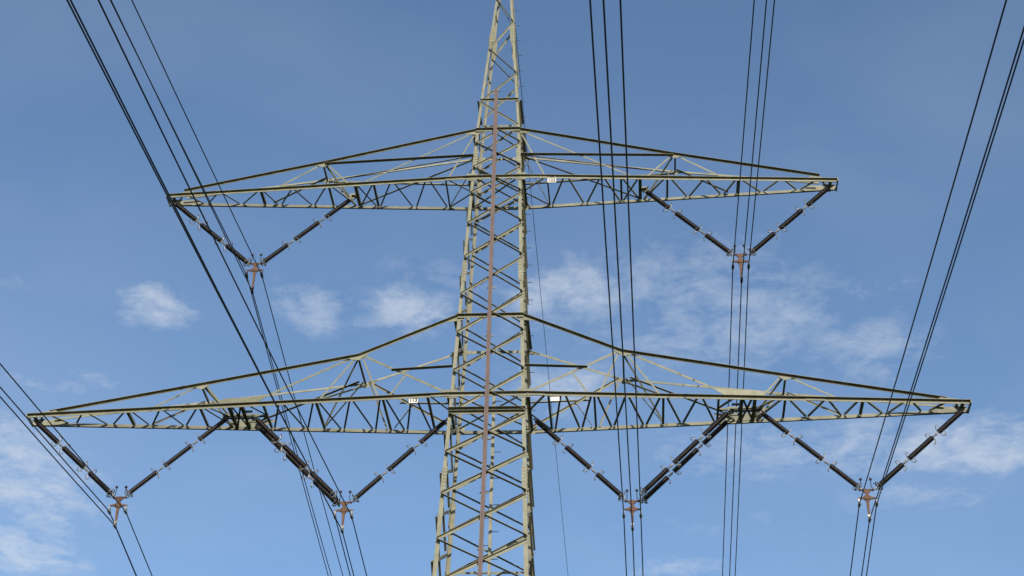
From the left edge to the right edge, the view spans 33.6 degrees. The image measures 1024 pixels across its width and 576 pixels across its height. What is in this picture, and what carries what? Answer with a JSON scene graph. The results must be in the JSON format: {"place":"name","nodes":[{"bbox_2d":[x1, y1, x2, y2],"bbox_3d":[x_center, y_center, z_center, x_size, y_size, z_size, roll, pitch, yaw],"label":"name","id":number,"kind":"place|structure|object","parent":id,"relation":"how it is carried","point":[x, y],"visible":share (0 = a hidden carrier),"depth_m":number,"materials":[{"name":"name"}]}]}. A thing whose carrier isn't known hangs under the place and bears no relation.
{"place":"outdoors","nodes":[
{"label":"outdoors","id":0,"kind":"place"},
{"bbox_2d":[0,0,1023,575],"label":"sky","id":1,"kind":"structure","parent":0,"point":[105,294],"materials":[{"name":"blue"}]},
{"label":"ground","id":2,"kind":"structure","parent":0,"visible":0},
{"bbox_2d":[26,0,971,575],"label":"lattice tower","id":3,"kind":"structure","parent":2,"relation":"on","point":[242,420],"depth_m":54.86,"materials":[{"name":"metal"}]},
{"bbox_2d":[36,421,114,496],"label":"insulator string","id":4,"kind":"object","parent":3,"relation":"hanging from","point":[64,449],"visible":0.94,"depth_m":54.13,"materials":[{"name":"metal"}]},
{"bbox_2d":[125,417,228,496],"bbox_3d":[-10.630,5.344,53.952,4.055,0.439,0.328,-38,-29,-19],"label":"insulator string","id":5,"kind":"object","parent":3,"relation":"hanging from","point":[176,457],"visible":1,"depth_m":53.87,"materials":[{"name":"metal"}]},
{"bbox_2d":[107,486,132,528],"bbox_3d":[-12.321,6.836,53.093,0.858,1.446,0.344,-1,-34,4],"label":"conductor yoke","id":6,"kind":"object","parent":5,"relation":"hanging from","point":[119,499],"visible":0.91,"depth_m":53.07,"materials":[{"name":"metal"}]},
{"bbox_2d":[0,396,136,575],"bbox_3d":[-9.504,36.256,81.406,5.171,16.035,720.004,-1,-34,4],"label":"conductor","id":7,"kind":"object","parent":6,"relation":"attached to","point":[70,476],"visible":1,"depth_m":48.54,"materials":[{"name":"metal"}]},
{"bbox_2d":[0,387,136,574],"bbox_3d":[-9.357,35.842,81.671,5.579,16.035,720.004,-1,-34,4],"label":"conductor","id":8,"kind":"object","parent":6,"relation":"attached to","point":[61,457],"visible":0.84,"depth_m":48.57,"materials":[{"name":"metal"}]},
{"bbox_2d":[0,363,152,575],"bbox_3d":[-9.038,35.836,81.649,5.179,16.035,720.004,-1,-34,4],"label":"conductor","id":9,"kind":"object","parent":6,"relation":"attached to","point":[80,459],"visible":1,"depth_m":48.55,"materials":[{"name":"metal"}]},
{"bbox_2d":[174,202,250,265],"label":"insulator string","id":10,"kind":"object","parent":3,"relation":"attached to","point":[203,226],"visible":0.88,"depth_m":58.74,"materials":[{"name":"brown ceramic"}]},
{"bbox_2d":[244,253,267,294],"bbox_3d":[-8.759,-0.513,57.723,0.858,1.592,0.344,-1,-34,4],"label":"conductor yoke","id":11,"kind":"object","parent":10,"relation":"hanging from","point":[254,269],"visible":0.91,"depth_m":57.73,"materials":[{"name":"metal"}]},
{"bbox_2d":[110,1,328,575],"bbox_3d":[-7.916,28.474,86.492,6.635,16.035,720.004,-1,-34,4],"label":"conductor","id":12,"kind":"object","parent":11,"relation":"attached to","point":[256,313],"visible":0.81,"depth_m":58.94,"materials":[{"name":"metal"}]},
{"bbox_2d":[110,0,331,575],"bbox_3d":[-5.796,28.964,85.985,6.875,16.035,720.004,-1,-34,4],"label":"conductor","id":13,"kind":"object","parent":11,"relation":"attached to","point":[227,241],"visible":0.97,"depth_m":52.84,"materials":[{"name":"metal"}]},
{"bbox_2d":[131,0,342,575],"bbox_3d":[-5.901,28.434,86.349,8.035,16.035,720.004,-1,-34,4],"label":"conductor","id":14,"kind":"object","parent":11,"relation":"attached to","point":[245,241],"visible":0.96,"depth_m":54.30,"materials":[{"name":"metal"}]},
{"bbox_2d":[252,415,336,498],"bbox_3d":[-6.864,5.269,53.348,4.186,0.439,0.328,40,-22,26],"label":"insulator string","id":15,"kind":"object","parent":3,"relation":"hanging from","point":[290,452],"visible":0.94,"depth_m":53.28,"materials":[{"name":"metal"}]},
{"bbox_2d":[255,423,339,506],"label":"insulator string","id":16,"kind":"object","parent":3,"relation":"hanging from","point":[277,445],"visible":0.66,"depth_m":53.76,"materials":[{"name":"metal"}]},
{"bbox_2d":[259,198,352,265],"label":"insulator string","id":17,"kind":"object","parent":3,"relation":"hanging from","point":[306,230],"visible":1,"depth_m":58.49,"materials":[{"name":"metal"}]},
{"bbox_2d":[352,419,447,501],"bbox_3d":[-3.503,5.395,53.319,0.439,4.055,0.328,40,-23,26],"label":"insulator string","id":18,"kind":"object","parent":3,"relation":"hanging from","point":[407,453],"visible":1,"depth_m":53.25,"materials":[{"name":"ceramic"}]},
{"bbox_2d":[331,490,357,533],"bbox_3d":[-5.231,6.937,52.505,0.752,1.432,0.710,16,-36,-20],"label":"conductor yoke","id":19,"kind":"object","parent":18,"relation":"hanging from","point":[343,510],"visible":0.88,"depth_m":52.44,"materials":[{"name":"metal"}]},
{"bbox_2d":[66,0,350,575],"bbox_3d":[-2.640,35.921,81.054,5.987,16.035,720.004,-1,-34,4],"label":"conductor","id":20,"kind":"object","parent":19,"relation":"attached to","point":[95,55],"visible":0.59,"depth_m":34.18,"materials":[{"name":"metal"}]},
{"bbox_2d":[70,0,353,575],"bbox_3d":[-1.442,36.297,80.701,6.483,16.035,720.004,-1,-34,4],"label":"conductor","id":21,"kind":"object","parent":19,"relation":"hanging from","point":[100,59],"visible":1,"depth_m":35.43,"materials":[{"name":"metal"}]},
{"bbox_2d":[98,0,366,575],"bbox_3d":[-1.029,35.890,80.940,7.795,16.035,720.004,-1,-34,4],"label":"conductor","id":22,"kind":"object","parent":19,"relation":"attached to","point":[116,37],"visible":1,"depth_m":36.46,"materials":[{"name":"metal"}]},
{"bbox_2d":[409,398,417,402],"bbox_3d":[-3.088,3.482,53.220,0.290,0.290,0.023,-1,-34,4],"label":"number plate","id":23,"kind":"object","parent":3,"relation":"attached to","point":[413,400],"visible":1,"depth_m":53.18,"materials":[{"name":"white metal"}]},
{"bbox_2d":[515,26,567,571],"bbox_3d":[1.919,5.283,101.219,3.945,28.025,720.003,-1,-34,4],"label":"earth wire","id":24,"kind":"object","parent":3,"relation":"attached to","point":[539,283],"visible":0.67,"depth_m":82.62,"materials":[{"name":"metal"}]},
{"bbox_2d":[547,176,555,182],"bbox_3d":[1.360,-3.721,57.992,0.300,0.290,0.023,-1,-34,4],"label":"number plate","id":25,"kind":"object","parent":3,"relation":"attached to","point":[549,180],"visible":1,"depth_m":57.96,"materials":[{"name":"white metal"}]},
{"bbox_2d":[550,396,558,400],"bbox_3d":[1.341,3.397,52.910,0.280,0.290,0.016,-1,-34,4],"label":"number plate","id":26,"kind":"object","parent":3,"relation":"attached to","point":[554,398],"visible":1,"depth_m":52.87,"materials":[{"name":"white metal"}]},
{"bbox_2d":[533,418,625,499],"bbox_3d":[2.079,5.301,52.913,0.439,4.055,0.328,-40,-28,-20],"label":"insulator string","id":27,"kind":"object","parent":3,"relation":"hanging from","point":[581,460],"visible":0.99,"depth_m":52.82,"materials":[{"name":"ceramic"}]},
{"bbox_2d":[618,489,645,531],"bbox_3d":[3.694,6.713,51.734,0.804,1.376,0.685,10,-35,-13],"label":"conductor yoke","id":28,"kind":"object","parent":27,"relation":"hanging from","point":[634,509],"visible":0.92,"depth_m":51.78,"materials":[{"name":"metal"}]},
{"bbox_2d":[589,0,626,575],"bbox_3d":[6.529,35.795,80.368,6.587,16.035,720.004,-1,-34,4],"label":"conductor","id":29,"kind":"object","parent":28,"relation":"attached to","point":[590,7],"visible":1,"depth_m":36.06,"materials":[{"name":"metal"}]},
{"bbox_2d":[602,0,634,575],"bbox_3d":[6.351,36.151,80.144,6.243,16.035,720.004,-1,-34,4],"label":"conductor","id":30,"kind":"object","parent":28,"relation":"hanging from","point":[604,19],"visible":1,"depth_m":35.18,"materials":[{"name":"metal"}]},
{"bbox_2d":[619,0,643,575],"bbox_3d":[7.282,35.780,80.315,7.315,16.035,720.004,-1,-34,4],"label":"conductor","id":31,"kind":"object","parent":28,"relation":"attached to","point":[620,3],"visible":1,"depth_m":36.00,"materials":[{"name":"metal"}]},
{"bbox_2d":[640,409,731,495],"bbox_3d":[5.393,5.052,52.464,0.439,4.130,0.328,39,-23,26],"label":"insulator string","id":32,"kind":"object","parent":3,"relation":"hanging from","point":[686,451],"visible":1,"depth_m":52.38,"materials":[{"name":"ceramic"}]},
{"bbox_2d":[641,418,730,503],"bbox_3d":[5.432,5.363,52.928,0.439,4.130,0.328,39,-23,26],"label":"insulator string","id":33,"kind":"object","parent":3,"relation":"hanging from","point":[690,455],"visible":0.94,"depth_m":52.87,"materials":[{"name":"ceramic"}]},
{"bbox_2d":[644,189,732,256],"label":"insulator string","id":34,"kind":"object","parent":3,"relation":"hanging from","point":[713,240],"visible":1,"depth_m":57.56,"materials":[{"name":"ceramic"}]},
{"bbox_2d":[729,244,752,283],"bbox_3d":[7.617,-0.832,56.561,0.858,1.502,0.344,-1,-34,4],"label":"conductor yoke","id":35,"kind":"object","parent":34,"relation":"hanging from","point":[739,261],"visible":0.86,"depth_m":56.55,"materials":[{"name":"metal"}]},
{"bbox_2d":[722,0,754,575],"bbox_3d":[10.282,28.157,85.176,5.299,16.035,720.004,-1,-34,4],"label":"conductor","id":36,"kind":"object","parent":35,"relation":"attached to","point":[733,256],"visible":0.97,"depth_m":54.30,"materials":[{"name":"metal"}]},
{"bbox_2d":[729,0,766,575],"bbox_3d":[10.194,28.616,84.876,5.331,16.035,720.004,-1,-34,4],"label":"conductor","id":37,"kind":"object","parent":35,"relation":"hanging from","point":[743,256],"visible":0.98,"depth_m":53.30,"materials":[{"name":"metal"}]},
{"bbox_2d":[735,0,774,575],"bbox_3d":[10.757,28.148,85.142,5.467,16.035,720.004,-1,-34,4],"label":"conductor","id":38,"kind":"object","parent":35,"relation":"attached to","point":[749,256],"visible":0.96,"depth_m":54.41,"materials":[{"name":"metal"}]},
{"bbox_2d":[749,186,830,255],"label":"insulator string","id":39,"kind":"object","parent":3,"relation":"attached to","point":[790,219],"visible":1,"depth_m":57.34,"materials":[{"name":"ceramic"}]},
{"bbox_2d":[759,410,861,490],"bbox_3d":[9.206,5.002,52.515,4.055,0.439,0.328,38,-23,26],"label":"insulator string","id":40,"kind":"object","parent":3,"relation":"hanging from","point":[797,440],"visible":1,"depth_m":52.47,"materials":[{"name":"ceramic"}]},
{"bbox_2d":[852,478,878,522],"bbox_3d":[10.776,6.408,51.440,0.858,1.462,0.344,-1,-34,4],"label":"conductor yoke","id":41,"kind":"object","parent":40,"relation":"hanging from","point":[867,497],"visible":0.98,"depth_m":51.43,"materials":[{"name":"metal"}]},
{"bbox_2d":[850,0,1006,575],"bbox_3d":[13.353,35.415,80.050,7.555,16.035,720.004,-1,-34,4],"label":"conductor","id":42,"kind":"object","parent":41,"relation":"attached to","point":[1004,6],"visible":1,"depth_m":36.32,"materials":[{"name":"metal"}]},
{"bbox_2d":[861,26,1023,575],"bbox_3d":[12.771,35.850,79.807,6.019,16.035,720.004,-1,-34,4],"label":"conductor","id":43,"kind":"object","parent":41,"relation":"attached to","point":[1020,39],"visible":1,"depth_m":35.99,"materials":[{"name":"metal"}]},
{"bbox_2d":[866,38,1023,575],"bbox_3d":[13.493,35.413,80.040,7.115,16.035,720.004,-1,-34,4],"label":"conductor","id":44,"kind":"object","parent":41,"relation":"attached to","point":[949,278],"visible":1,"depth_m":37.36,"materials":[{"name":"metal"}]},
{"bbox_2d":[875,408,964,489],"bbox_3d":[12.581,4.942,52.272,4.055,0.439,0.328,-37,-29,-19],"label":"insulator string","id":45,"kind":"object","parent":3,"relation":"hanging from","point":[927,442],"visible":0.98,"depth_m":52.22,"materials":[{"name":"metal"}]}
]}

